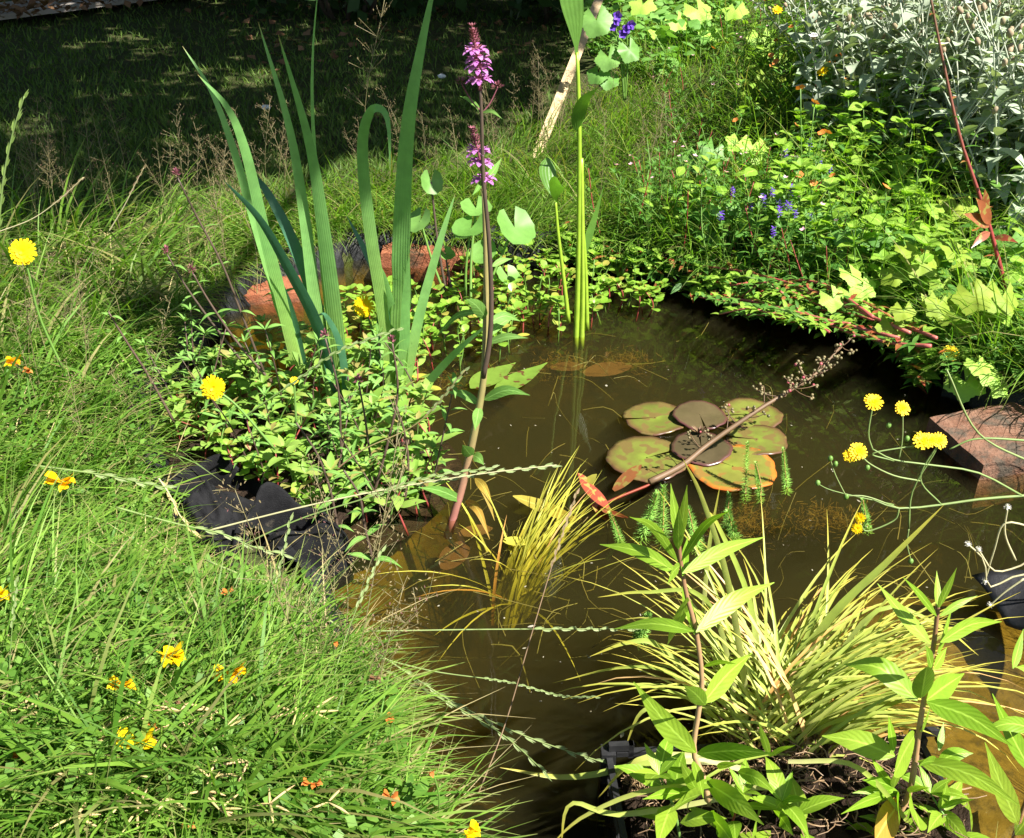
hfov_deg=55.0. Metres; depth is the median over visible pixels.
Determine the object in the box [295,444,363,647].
bent grass stalk
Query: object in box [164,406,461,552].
mud
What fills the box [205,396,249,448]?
water mint
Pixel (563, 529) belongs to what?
rye stalk
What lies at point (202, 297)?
bent grass stalk
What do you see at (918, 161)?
lemon balm
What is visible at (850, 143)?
lemon balm
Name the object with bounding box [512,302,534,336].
brooklime
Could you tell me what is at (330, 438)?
water mint
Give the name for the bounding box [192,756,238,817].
trefoil
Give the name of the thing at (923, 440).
hawkweed
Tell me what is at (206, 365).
water mint
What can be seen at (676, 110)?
willowherb
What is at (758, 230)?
willowherb
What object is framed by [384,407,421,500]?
budding woundwort
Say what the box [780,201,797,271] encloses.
selfheal
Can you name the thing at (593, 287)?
brooklime
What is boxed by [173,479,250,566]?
fabric sheet
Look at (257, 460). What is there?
brooklime
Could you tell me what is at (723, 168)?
willowherb
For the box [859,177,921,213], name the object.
lobed leaf plant
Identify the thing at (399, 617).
bent grass stalk
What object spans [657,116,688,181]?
willowherb
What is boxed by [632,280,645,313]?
brooklime
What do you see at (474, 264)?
brooklime
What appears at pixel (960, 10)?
rose campion
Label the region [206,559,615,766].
rye stalk
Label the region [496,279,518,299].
brooklime
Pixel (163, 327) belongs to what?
bent grass stalk
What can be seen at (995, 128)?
rose campion
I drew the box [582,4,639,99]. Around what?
bellflower
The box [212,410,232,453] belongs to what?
brooklime
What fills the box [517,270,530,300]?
brooklime
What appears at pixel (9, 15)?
path
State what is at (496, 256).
brooklime
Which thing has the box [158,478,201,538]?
rye stalk
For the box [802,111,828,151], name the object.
lemon balm
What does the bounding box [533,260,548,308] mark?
brooklime
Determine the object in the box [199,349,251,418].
water mint
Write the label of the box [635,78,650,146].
bent grass stalk
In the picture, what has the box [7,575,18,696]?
rye stalk
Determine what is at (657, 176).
willowherb
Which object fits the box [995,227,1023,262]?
lobed leaf plant
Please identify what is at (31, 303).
bent grass stalk
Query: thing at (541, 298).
brooklime
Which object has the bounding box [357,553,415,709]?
bent grass stalk
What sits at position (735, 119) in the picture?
pimpernel
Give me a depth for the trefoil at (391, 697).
0.88 m
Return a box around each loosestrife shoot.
[615,738,726,837]
[688,758,776,837]
[750,757,843,837]
[844,799,928,832]
[890,766,988,837]
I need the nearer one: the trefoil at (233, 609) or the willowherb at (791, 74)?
the trefoil at (233, 609)
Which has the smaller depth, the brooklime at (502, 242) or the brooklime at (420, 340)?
the brooklime at (420, 340)
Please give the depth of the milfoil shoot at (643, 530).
1.31 m
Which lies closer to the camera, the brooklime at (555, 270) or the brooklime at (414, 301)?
the brooklime at (414, 301)
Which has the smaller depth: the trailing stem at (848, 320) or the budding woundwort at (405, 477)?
the budding woundwort at (405, 477)
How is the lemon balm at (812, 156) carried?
on the ground at (586, 60)
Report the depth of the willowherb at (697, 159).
2.33 m
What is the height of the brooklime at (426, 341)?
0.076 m
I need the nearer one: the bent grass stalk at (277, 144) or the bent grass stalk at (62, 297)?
the bent grass stalk at (62, 297)
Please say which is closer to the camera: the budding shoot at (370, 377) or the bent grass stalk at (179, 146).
the budding shoot at (370, 377)
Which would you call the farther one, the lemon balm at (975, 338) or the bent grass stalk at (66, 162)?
the bent grass stalk at (66, 162)
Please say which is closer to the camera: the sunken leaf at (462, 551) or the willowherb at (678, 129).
the sunken leaf at (462, 551)
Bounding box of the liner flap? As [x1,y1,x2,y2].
[972,569,1023,630]
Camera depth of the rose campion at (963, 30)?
2.41 m
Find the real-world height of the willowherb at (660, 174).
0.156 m
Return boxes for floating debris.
[427,344,937,737]
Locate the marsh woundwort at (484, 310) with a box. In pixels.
[418,23,528,539]
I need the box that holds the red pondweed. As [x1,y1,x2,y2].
[513,465,687,521]
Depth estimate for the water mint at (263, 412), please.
1.46 m
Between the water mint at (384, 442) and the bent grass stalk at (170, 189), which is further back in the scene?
the bent grass stalk at (170, 189)
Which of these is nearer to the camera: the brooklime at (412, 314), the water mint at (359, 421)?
the water mint at (359, 421)
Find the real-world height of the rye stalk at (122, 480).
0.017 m
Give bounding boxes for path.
[0,0,152,19]
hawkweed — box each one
[815,369,1023,563]
[964,504,1023,607]
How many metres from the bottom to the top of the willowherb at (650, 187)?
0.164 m
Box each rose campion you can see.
[751,0,845,83]
[776,0,848,117]
[783,0,840,136]
[785,0,831,67]
[797,0,893,126]
[806,0,906,116]
[813,0,891,87]
[814,0,898,142]
[825,0,859,72]
[831,0,960,108]
[834,0,1007,157]
[862,0,931,135]
[864,0,1017,168]
[865,0,953,119]
[870,0,964,178]
[873,0,944,95]
[880,0,924,50]
[884,0,984,98]
[886,2,1023,191]
[892,0,991,156]
[902,0,963,131]
[902,0,1000,125]
[906,0,961,92]
[925,0,1023,143]
[926,7,1022,192]
[933,0,1011,184]
[933,0,1023,235]
[938,0,1002,107]
[944,0,1023,172]
[947,0,1023,147]
[956,1,1019,85]
[957,6,1023,130]
[968,0,1020,148]
[973,0,1023,87]
[973,0,1023,172]
[990,0,1023,126]
[991,0,1023,107]
[991,77,1023,235]
[992,61,1023,174]
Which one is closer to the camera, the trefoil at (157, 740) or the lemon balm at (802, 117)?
the trefoil at (157, 740)
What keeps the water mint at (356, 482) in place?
on the water
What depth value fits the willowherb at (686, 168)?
2.08 m
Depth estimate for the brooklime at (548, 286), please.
2.02 m
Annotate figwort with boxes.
[648,334,857,484]
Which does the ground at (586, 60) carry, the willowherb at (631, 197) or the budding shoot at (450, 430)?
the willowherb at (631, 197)
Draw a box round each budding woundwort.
[103,311,175,422]
[162,245,249,370]
[172,167,267,380]
[187,263,275,385]
[288,422,353,531]
[315,328,361,507]
[331,470,401,567]
[344,373,392,494]
[359,334,412,507]
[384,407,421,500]
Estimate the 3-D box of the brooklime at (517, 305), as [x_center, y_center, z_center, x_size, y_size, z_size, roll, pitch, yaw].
[-0.003,-0.163,1.816,0.034,0.112,0.044,21,36,32]
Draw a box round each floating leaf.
[412,373,425,377]
[469,362,546,388]
[503,536,525,545]
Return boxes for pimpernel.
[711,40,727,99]
[727,117,739,161]
[763,38,779,68]
[764,0,780,43]
[767,52,778,118]
[786,24,792,74]
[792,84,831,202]
[792,171,817,244]
[796,4,809,56]
[808,129,824,181]
[820,54,846,139]
[878,183,894,232]
[938,349,961,388]
[971,227,980,263]
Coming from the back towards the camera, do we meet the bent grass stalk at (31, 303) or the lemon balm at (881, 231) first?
the lemon balm at (881, 231)
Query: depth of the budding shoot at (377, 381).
1.52 m
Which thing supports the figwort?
on the water
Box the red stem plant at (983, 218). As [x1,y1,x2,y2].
[930,0,1017,292]
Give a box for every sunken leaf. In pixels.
[439,540,469,569]
[458,525,492,536]
[550,362,586,370]
[583,362,631,376]
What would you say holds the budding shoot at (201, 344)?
on the mud
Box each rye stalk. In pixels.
[0,89,28,225]
[0,177,84,231]
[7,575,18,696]
[31,464,175,489]
[108,164,146,232]
[116,507,292,558]
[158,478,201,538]
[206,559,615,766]
[209,462,559,529]
[212,465,498,560]
[243,327,403,417]
[263,512,293,667]
[289,620,550,779]
[318,367,468,485]
[328,544,386,695]
[356,626,637,631]
[373,655,599,698]
[478,488,579,791]
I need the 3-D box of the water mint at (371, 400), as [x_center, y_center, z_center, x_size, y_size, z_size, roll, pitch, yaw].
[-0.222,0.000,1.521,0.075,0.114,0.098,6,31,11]
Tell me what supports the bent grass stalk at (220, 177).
on the ground at (586, 60)
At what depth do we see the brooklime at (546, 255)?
2.15 m
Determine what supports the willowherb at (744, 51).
on the ground at (586, 60)
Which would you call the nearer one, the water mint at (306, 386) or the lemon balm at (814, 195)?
the water mint at (306, 386)
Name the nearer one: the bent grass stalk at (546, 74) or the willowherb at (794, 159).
the willowherb at (794, 159)
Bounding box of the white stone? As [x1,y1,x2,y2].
[438,74,445,78]
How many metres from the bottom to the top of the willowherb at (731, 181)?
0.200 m
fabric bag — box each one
[171,454,261,514]
[244,482,354,590]
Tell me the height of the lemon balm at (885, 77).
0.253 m
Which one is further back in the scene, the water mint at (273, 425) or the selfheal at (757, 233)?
the selfheal at (757, 233)
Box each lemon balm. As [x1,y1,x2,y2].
[746,159,793,260]
[753,170,799,238]
[762,137,793,190]
[764,190,801,257]
[774,183,800,269]
[775,157,809,208]
[778,224,832,276]
[786,107,816,160]
[789,115,825,183]
[790,163,832,252]
[791,124,811,155]
[791,157,817,209]
[795,203,833,275]
[797,104,827,170]
[799,191,828,274]
[800,144,834,190]
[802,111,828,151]
[805,143,841,213]
[811,177,845,278]
[812,186,839,212]
[819,92,846,150]
[820,141,848,199]
[822,133,839,154]
[824,173,860,247]
[826,113,847,153]
[826,115,855,173]
[833,88,859,145]
[833,132,858,201]
[835,90,865,170]
[835,141,857,205]
[836,63,874,128]
[836,195,883,276]
[836,220,871,273]
[839,81,862,160]
[845,130,867,186]
[847,144,871,222]
[848,202,877,229]
[850,87,876,140]
[853,134,884,186]
[854,104,886,170]
[855,219,873,263]
[856,101,879,168]
[857,122,869,159]
[857,161,884,197]
[858,230,890,280]
[861,163,900,204]
[862,71,897,151]
[862,248,899,311]
[870,195,889,247]
[872,221,895,267]
[873,179,907,216]
[874,220,903,268]
[876,232,906,286]
[879,188,919,264]
[883,118,918,179]
[885,158,906,206]
[889,122,924,204]
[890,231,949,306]
[891,145,941,215]
[891,212,919,258]
[891,223,917,269]
[892,154,921,213]
[896,158,933,230]
[898,186,922,235]
[899,174,943,233]
[904,222,938,288]
[904,234,942,313]
[915,190,941,250]
[917,239,949,300]
[939,271,955,280]
[955,323,993,356]
[972,324,1014,360]
[987,341,1014,379]
[988,311,1023,350]
[1002,344,1023,386]
[1014,320,1023,358]
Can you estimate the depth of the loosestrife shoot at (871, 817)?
0.85 m
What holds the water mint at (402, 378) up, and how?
on the water
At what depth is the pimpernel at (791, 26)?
3.05 m
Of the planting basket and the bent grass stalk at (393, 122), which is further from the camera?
the bent grass stalk at (393, 122)
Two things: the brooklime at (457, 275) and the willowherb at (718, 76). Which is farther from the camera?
the willowherb at (718, 76)
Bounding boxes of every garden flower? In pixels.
[765,5,782,110]
[816,66,828,128]
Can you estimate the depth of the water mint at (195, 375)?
1.52 m
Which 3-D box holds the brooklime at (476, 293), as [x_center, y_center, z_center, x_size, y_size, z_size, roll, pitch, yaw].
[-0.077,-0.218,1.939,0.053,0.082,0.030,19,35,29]
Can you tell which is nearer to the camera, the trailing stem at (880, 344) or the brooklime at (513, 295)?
the trailing stem at (880, 344)
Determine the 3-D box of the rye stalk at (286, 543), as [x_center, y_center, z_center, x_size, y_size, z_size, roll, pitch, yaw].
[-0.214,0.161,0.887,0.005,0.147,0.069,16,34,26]
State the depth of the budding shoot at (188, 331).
1.59 m
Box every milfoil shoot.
[608,511,626,543]
[630,490,661,544]
[630,610,652,647]
[652,483,671,548]
[686,505,706,555]
[722,492,732,537]
[725,508,742,540]
[740,441,752,503]
[753,461,764,503]
[780,447,792,495]
[860,498,873,535]
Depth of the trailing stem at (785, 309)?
1.68 m
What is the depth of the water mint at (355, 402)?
1.55 m
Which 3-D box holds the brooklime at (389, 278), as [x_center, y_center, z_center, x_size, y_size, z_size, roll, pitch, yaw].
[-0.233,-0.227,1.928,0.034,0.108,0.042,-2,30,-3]
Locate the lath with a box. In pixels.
[533,0,602,157]
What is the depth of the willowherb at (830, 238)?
1.88 m
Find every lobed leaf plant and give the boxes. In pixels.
[629,0,773,61]
[677,137,729,181]
[694,201,766,250]
[725,133,771,176]
[735,65,794,95]
[762,44,798,66]
[775,206,840,248]
[819,264,875,313]
[827,219,895,268]
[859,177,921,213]
[875,290,949,343]
[880,236,963,299]
[930,193,981,237]
[931,277,1023,336]
[943,355,1008,403]
[948,243,991,285]
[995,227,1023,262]
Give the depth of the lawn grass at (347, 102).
3.27 m
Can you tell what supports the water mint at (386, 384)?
on the water
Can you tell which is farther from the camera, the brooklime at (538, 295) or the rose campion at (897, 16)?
the rose campion at (897, 16)
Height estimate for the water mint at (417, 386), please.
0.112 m
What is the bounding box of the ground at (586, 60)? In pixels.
[0,0,1023,789]
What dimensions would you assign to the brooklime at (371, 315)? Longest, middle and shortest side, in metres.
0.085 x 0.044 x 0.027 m
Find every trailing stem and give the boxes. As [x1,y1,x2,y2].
[684,260,858,309]
[694,292,785,315]
[695,290,899,337]
[703,270,789,296]
[711,302,783,319]
[724,273,873,318]
[728,303,818,332]
[734,309,838,326]
[735,276,788,298]
[745,273,910,334]
[749,284,822,306]
[772,312,854,328]
[777,315,830,335]
[779,296,931,352]
[795,306,883,349]
[802,305,878,320]
[821,286,937,339]
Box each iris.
[183,0,350,407]
[346,0,481,406]
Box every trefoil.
[0,355,20,410]
[0,586,11,609]
[0,694,35,752]
[1,698,38,735]
[2,752,25,800]
[18,367,41,421]
[44,471,74,533]
[49,760,93,821]
[49,802,100,837]
[91,721,116,770]
[97,777,127,833]
[97,787,144,837]
[106,676,145,711]
[116,727,162,785]
[118,700,143,757]
[118,786,161,837]
[123,763,152,798]
[144,797,187,836]
[146,724,169,756]
[153,699,194,743]
[156,641,195,699]
[164,698,186,731]
[179,822,197,837]
[181,772,225,833]
[185,703,234,736]
[192,714,244,771]
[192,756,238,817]
[196,794,241,837]
[212,660,247,704]
[214,587,243,636]
[220,758,269,808]
[247,785,294,837]
[272,694,316,745]
[291,696,338,756]
[294,777,322,824]
[303,786,348,837]
[325,640,356,700]
[363,789,406,837]
[366,674,404,724]
[376,712,410,785]
[412,769,450,837]
[463,819,480,837]
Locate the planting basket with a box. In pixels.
[596,722,986,837]
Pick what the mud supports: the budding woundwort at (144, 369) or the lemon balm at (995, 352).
the budding woundwort at (144, 369)
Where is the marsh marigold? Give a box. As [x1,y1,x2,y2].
[410,169,535,311]
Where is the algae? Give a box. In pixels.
[412,345,889,549]
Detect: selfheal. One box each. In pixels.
[716,211,729,263]
[729,186,754,250]
[754,187,774,253]
[762,183,793,239]
[763,205,782,275]
[776,199,787,261]
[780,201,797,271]
[783,137,813,180]
[815,158,832,196]
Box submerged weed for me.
[381,297,1023,692]
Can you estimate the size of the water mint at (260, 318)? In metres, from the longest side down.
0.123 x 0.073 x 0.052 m
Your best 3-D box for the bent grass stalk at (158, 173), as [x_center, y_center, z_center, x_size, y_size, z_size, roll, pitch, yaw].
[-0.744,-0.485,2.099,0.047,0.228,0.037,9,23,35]
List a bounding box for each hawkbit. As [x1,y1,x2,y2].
[8,238,63,369]
[200,375,275,449]
[290,377,298,422]
[353,295,377,355]
[942,345,962,366]
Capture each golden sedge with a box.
[380,445,665,678]
[503,459,1023,837]
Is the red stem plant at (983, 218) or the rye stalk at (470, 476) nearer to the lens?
the rye stalk at (470, 476)
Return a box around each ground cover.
[550,217,958,388]
[572,0,749,77]
[633,0,1023,384]
[787,0,1023,200]
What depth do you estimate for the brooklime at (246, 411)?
1.47 m
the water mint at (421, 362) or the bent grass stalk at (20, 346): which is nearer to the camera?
the bent grass stalk at (20, 346)
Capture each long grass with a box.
[0,136,534,837]
[116,204,1023,409]
[158,5,891,273]
[551,0,758,91]
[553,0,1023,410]
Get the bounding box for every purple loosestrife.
[600,484,798,837]
[822,568,1019,837]
[985,629,1023,837]
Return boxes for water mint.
[154,362,187,428]
[155,398,195,450]
[156,380,195,444]
[172,412,208,441]
[180,366,220,428]
[186,391,206,428]
[186,422,227,457]
[187,345,215,408]
[190,347,219,382]
[195,344,237,391]
[196,381,240,431]
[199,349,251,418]
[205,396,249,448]
[209,350,251,403]
[215,346,253,423]
[219,355,245,403]
[227,355,272,426]
[228,321,264,377]
[232,431,274,480]
[233,365,273,422]
[240,346,275,391]
[245,378,287,422]
[246,423,311,484]
[246,433,284,462]
[248,314,279,370]
[250,367,286,418]
[253,409,281,453]
[255,383,308,442]
[258,421,314,462]
[265,321,309,387]
[265,434,310,501]
[273,348,311,371]
[278,341,318,379]
[283,403,318,461]
[285,382,322,437]
[285,440,322,481]
[285,460,348,506]
[287,458,314,488]
[291,396,335,428]
[297,451,353,513]
[298,366,328,414]
[302,331,318,365]
[306,340,318,390]
[308,364,358,413]
[315,392,355,427]
[318,408,364,441]
[320,425,360,459]
[320,438,352,466]
[325,366,371,428]
[331,380,387,420]
[333,422,382,459]
[333,427,382,489]
[334,477,379,522]
[335,409,387,446]
[340,446,390,498]
[345,342,377,392]
[348,349,378,390]
[351,385,392,431]
[358,332,381,386]
[358,447,392,484]
[360,340,372,368]
[366,399,409,454]
[368,363,383,388]
[372,342,420,397]
[372,418,409,446]
[374,456,425,535]
[377,404,422,441]
[378,446,417,512]
[380,380,429,443]
[383,381,434,407]
[384,400,443,458]
[384,460,430,516]
[395,375,428,416]
[402,435,449,508]
[407,390,447,431]
[407,410,462,473]
[408,377,443,433]
[412,349,439,382]
[414,436,453,493]
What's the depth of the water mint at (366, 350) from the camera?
1.69 m
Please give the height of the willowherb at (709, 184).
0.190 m
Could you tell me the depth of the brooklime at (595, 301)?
1.92 m
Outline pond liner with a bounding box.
[127,222,1023,837]
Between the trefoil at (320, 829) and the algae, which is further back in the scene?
the algae
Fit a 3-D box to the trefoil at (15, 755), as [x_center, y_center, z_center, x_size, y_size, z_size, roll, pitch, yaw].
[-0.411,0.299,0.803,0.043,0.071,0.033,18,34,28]
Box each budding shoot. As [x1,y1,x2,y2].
[134,336,194,439]
[168,312,198,403]
[175,350,234,431]
[176,323,215,414]
[177,303,210,388]
[177,350,240,447]
[182,302,210,402]
[190,319,239,439]
[191,379,253,474]
[204,308,236,392]
[233,409,268,483]
[236,330,274,420]
[246,319,292,414]
[250,386,287,446]
[262,288,317,408]
[275,331,333,422]
[301,305,323,354]
[301,346,323,424]
[305,398,364,465]
[310,403,352,459]
[313,412,358,507]
[315,381,372,470]
[322,368,385,469]
[324,399,360,513]
[327,325,366,421]
[329,428,392,527]
[353,342,385,423]
[367,331,398,418]
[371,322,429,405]
[420,372,466,507]
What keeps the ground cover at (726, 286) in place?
on the ground at (586, 60)
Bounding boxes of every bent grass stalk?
[2,300,44,431]
[8,236,43,404]
[9,141,43,235]
[12,113,46,234]
[13,263,56,383]
[15,108,43,211]
[19,96,44,229]
[20,250,56,375]
[26,146,49,222]
[27,129,75,215]
[33,98,62,229]
[36,114,63,232]
[43,136,80,224]
[50,113,94,237]
[51,267,70,358]
[54,356,99,458]
[59,249,96,362]
[68,259,97,408]
[71,280,97,396]
[74,106,101,239]
[83,227,127,354]
[85,109,123,245]
[91,156,118,234]
[101,91,136,189]
[107,367,143,429]
[136,151,170,214]
[138,293,176,445]
[150,138,171,229]
[159,141,177,221]
[163,103,194,209]
[177,143,199,240]
[183,220,196,286]
[190,115,213,211]
[190,134,204,222]
[192,259,213,347]
[193,204,228,327]
[199,177,226,300]
[202,189,257,325]
[206,137,246,181]
[209,189,249,322]
[210,144,231,212]
[212,149,230,215]
[213,119,237,218]
[213,474,321,686]
[215,164,257,290]
[221,122,241,227]
[226,158,240,228]
[248,142,266,215]
[255,96,274,219]
[258,104,296,200]
[273,100,287,197]
[274,122,292,205]
[283,583,347,677]
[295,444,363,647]
[295,481,349,652]
[333,432,415,667]
[345,0,392,108]
[354,561,440,686]
[355,389,412,671]
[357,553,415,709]
[376,85,415,182]
[387,103,398,154]
[417,113,431,159]
[428,138,442,203]
[440,103,466,185]
[479,79,499,166]
[482,61,499,151]
[502,73,525,154]
[526,74,540,156]
[527,52,547,151]
[529,53,548,151]
[532,39,558,129]
[532,59,545,157]
[535,70,554,145]
[540,111,554,160]
[553,77,566,140]
[556,70,575,152]
[558,71,575,146]
[562,59,575,131]
[565,65,575,128]
[580,71,601,133]
[595,106,611,214]
[602,57,620,124]
[626,135,648,189]
[633,119,649,177]
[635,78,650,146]
[644,90,670,165]
[645,49,663,140]
[651,71,671,184]
[652,111,665,170]
[660,98,680,183]
[674,104,699,160]
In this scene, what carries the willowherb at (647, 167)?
on the ground at (586, 60)
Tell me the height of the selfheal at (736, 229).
0.131 m
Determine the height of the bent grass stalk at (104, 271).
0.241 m
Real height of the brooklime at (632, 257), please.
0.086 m
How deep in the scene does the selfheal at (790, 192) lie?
1.95 m
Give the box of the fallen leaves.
[0,0,550,72]
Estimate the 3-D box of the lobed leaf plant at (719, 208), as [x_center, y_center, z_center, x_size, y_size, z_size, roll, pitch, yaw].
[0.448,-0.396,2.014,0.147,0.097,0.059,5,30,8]
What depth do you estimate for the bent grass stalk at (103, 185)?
2.07 m
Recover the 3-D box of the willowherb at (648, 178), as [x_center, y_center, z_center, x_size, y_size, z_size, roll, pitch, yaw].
[0.279,-0.448,2.107,0.058,0.215,0.066,-14,33,-22]
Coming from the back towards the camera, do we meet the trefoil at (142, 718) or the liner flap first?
the liner flap
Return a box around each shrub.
[248,0,444,23]
[446,0,636,24]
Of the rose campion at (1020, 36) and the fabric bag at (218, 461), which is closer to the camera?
the fabric bag at (218, 461)
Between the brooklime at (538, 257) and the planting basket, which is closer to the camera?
the planting basket
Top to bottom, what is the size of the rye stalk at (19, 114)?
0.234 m
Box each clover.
[0,311,313,621]
[0,550,431,837]
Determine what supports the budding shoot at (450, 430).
on the mud
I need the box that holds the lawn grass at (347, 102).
[0,0,572,246]
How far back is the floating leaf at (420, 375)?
1.72 m
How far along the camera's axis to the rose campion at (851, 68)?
2.40 m
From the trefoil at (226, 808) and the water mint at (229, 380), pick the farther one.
the water mint at (229, 380)
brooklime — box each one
[167,395,191,440]
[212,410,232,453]
[217,438,249,474]
[219,445,245,467]
[220,386,250,418]
[223,370,242,393]
[238,409,261,449]
[243,456,269,481]
[262,452,283,482]
[270,418,296,438]
[271,341,286,359]
[273,370,303,402]
[276,374,290,389]
[279,437,299,462]
[280,367,302,413]
[286,434,305,459]
[288,482,320,507]
[339,283,356,331]
[341,301,347,322]
[342,314,356,337]
[343,315,348,353]
[345,338,353,354]
[346,293,371,345]
[346,296,371,332]
[346,348,373,383]
[347,463,368,506]
[354,284,374,318]
[360,303,375,327]
[360,455,378,483]
[362,316,376,340]
[362,361,388,417]
[363,363,376,390]
[365,310,376,350]
[369,395,382,427]
[380,453,408,525]
[382,405,420,446]
[387,275,391,291]
[394,452,421,518]
[408,440,423,488]
[409,428,428,451]
[410,297,417,322]
[410,312,414,322]
[411,279,420,298]
[414,338,426,365]
[418,315,430,367]
[418,333,440,370]
[423,302,439,336]
[424,325,437,356]
[425,313,440,352]
[427,296,458,344]
[428,302,445,329]
[429,281,451,314]
[432,319,459,356]
[437,262,454,285]
[445,286,460,311]
[450,271,463,302]
[451,282,469,305]
[451,306,468,344]
[453,320,472,369]
[454,252,469,279]
[454,324,468,374]
[457,300,468,336]
[463,289,480,324]
[463,308,475,331]
[464,262,479,283]
[467,278,482,297]
[470,314,496,336]
[474,265,482,279]
[482,247,507,266]
[491,295,506,349]
[493,246,502,275]
[493,275,507,307]
[493,279,500,297]
[494,286,511,310]
[494,309,509,363]
[496,232,511,268]
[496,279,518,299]
[497,278,521,324]
[499,301,522,354]
[501,280,522,314]
[503,282,516,332]
[504,255,521,273]
[508,299,519,343]
[510,298,529,330]
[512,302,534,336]
[515,290,533,319]
[516,239,534,275]
[516,264,529,293]
[517,264,534,312]
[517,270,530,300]
[521,257,534,284]
[528,292,543,331]
[530,258,550,290]
[531,296,548,328]
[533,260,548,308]
[534,254,548,284]
[537,247,555,273]
[538,294,552,324]
[539,266,560,301]
[539,295,563,337]
[540,264,556,301]
[543,254,553,277]
[547,259,566,291]
[547,295,561,325]
[548,292,572,333]
[551,297,565,344]
[551,309,565,338]
[552,261,561,292]
[552,268,574,308]
[558,264,571,284]
[567,270,575,285]
[575,260,597,269]
[587,249,601,297]
[588,276,610,311]
[588,285,607,318]
[588,287,604,325]
[589,260,609,294]
[589,298,602,329]
[597,281,613,310]
[597,285,610,313]
[598,257,615,280]
[599,250,614,273]
[600,256,612,286]
[600,275,617,309]
[609,276,633,316]
[610,259,628,291]
[614,277,634,312]
[622,273,632,301]
[624,256,643,310]
[627,256,638,291]
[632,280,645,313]
[632,285,648,322]
[633,285,659,318]
[635,271,648,309]
[640,286,660,323]
[645,284,664,316]
[655,278,667,307]
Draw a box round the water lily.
[606,398,787,491]
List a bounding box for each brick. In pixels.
[243,275,304,325]
[381,242,478,289]
[919,402,1023,508]
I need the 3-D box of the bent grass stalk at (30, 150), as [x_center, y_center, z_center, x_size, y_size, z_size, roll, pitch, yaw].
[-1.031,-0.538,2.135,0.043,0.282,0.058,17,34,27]
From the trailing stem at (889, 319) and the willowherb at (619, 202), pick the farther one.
the willowherb at (619, 202)
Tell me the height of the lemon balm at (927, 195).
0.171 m
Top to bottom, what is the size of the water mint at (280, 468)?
0.114 m
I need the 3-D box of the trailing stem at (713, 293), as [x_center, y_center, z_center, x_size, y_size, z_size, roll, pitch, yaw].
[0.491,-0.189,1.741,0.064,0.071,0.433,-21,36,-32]
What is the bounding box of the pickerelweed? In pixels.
[539,0,603,352]
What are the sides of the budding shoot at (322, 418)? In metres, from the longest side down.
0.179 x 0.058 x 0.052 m
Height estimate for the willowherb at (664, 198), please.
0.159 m
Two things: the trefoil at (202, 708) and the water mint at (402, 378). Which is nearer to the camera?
the trefoil at (202, 708)
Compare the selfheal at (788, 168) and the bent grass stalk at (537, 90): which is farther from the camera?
the bent grass stalk at (537, 90)
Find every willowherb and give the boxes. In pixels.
[584,163,605,239]
[608,164,629,245]
[610,167,642,239]
[618,165,643,230]
[623,161,659,238]
[627,151,641,205]
[629,154,658,217]
[629,159,659,235]
[629,162,658,217]
[630,154,660,222]
[634,163,644,228]
[634,197,653,246]
[637,171,668,216]
[638,184,656,236]
[640,165,656,225]
[643,133,656,194]
[650,144,669,212]
[651,146,668,204]
[651,155,664,212]
[651,176,672,217]
[652,162,671,194]
[653,76,676,126]
[653,84,677,148]
[657,48,679,97]
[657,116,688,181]
[658,158,697,211]
[659,160,688,197]
[659,165,673,205]
[662,146,689,205]
[664,43,680,80]
[668,89,684,135]
[668,160,689,237]
[669,108,683,156]
[669,141,677,177]
[673,184,697,253]
[674,64,689,92]
[675,123,697,177]
[677,154,710,230]
[678,151,693,202]
[689,162,721,222]
[690,113,706,152]
[690,147,709,184]
[692,163,709,212]
[692,181,708,258]
[693,168,713,247]
[694,31,707,87]
[695,171,727,229]
[697,7,710,63]
[700,75,722,136]
[702,159,714,209]
[704,137,722,176]
[704,171,728,202]
[705,183,729,233]
[708,136,726,202]
[709,169,731,253]
[710,56,725,99]
[714,79,745,142]
[717,11,730,48]
[717,153,743,184]
[719,151,746,183]
[719,196,754,248]
[721,179,738,261]
[721,200,742,258]
[722,8,732,66]
[725,110,749,182]
[726,143,757,199]
[728,139,743,181]
[730,135,755,194]
[732,176,756,255]
[733,30,753,80]
[734,215,776,266]
[736,197,756,259]
[737,176,758,243]
[738,165,758,253]
[738,195,766,266]
[739,147,752,199]
[739,199,775,271]
[740,183,756,250]
[741,133,777,169]
[746,188,772,246]
[746,189,764,264]
[755,22,774,62]
[755,157,772,195]
[759,218,794,273]
[762,142,774,177]
[764,0,777,47]
[766,175,796,249]
[767,183,778,265]
[770,70,788,126]
[771,169,801,221]
[775,202,825,277]
[775,221,803,293]
[781,145,802,198]
[783,172,829,252]
[784,227,809,283]
[787,209,815,277]
[789,60,795,92]
[795,208,810,260]
[796,195,803,213]
[802,216,814,269]
[804,150,824,201]
[815,240,838,284]
[817,208,846,277]
[817,219,837,276]
[830,212,849,273]
[836,228,858,275]
[862,207,879,277]
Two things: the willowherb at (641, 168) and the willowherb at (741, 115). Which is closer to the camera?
the willowherb at (641, 168)
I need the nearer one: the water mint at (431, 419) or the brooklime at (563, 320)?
the water mint at (431, 419)
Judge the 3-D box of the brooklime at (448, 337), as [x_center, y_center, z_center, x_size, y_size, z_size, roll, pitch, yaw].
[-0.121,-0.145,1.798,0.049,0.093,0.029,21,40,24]
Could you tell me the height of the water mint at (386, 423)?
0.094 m

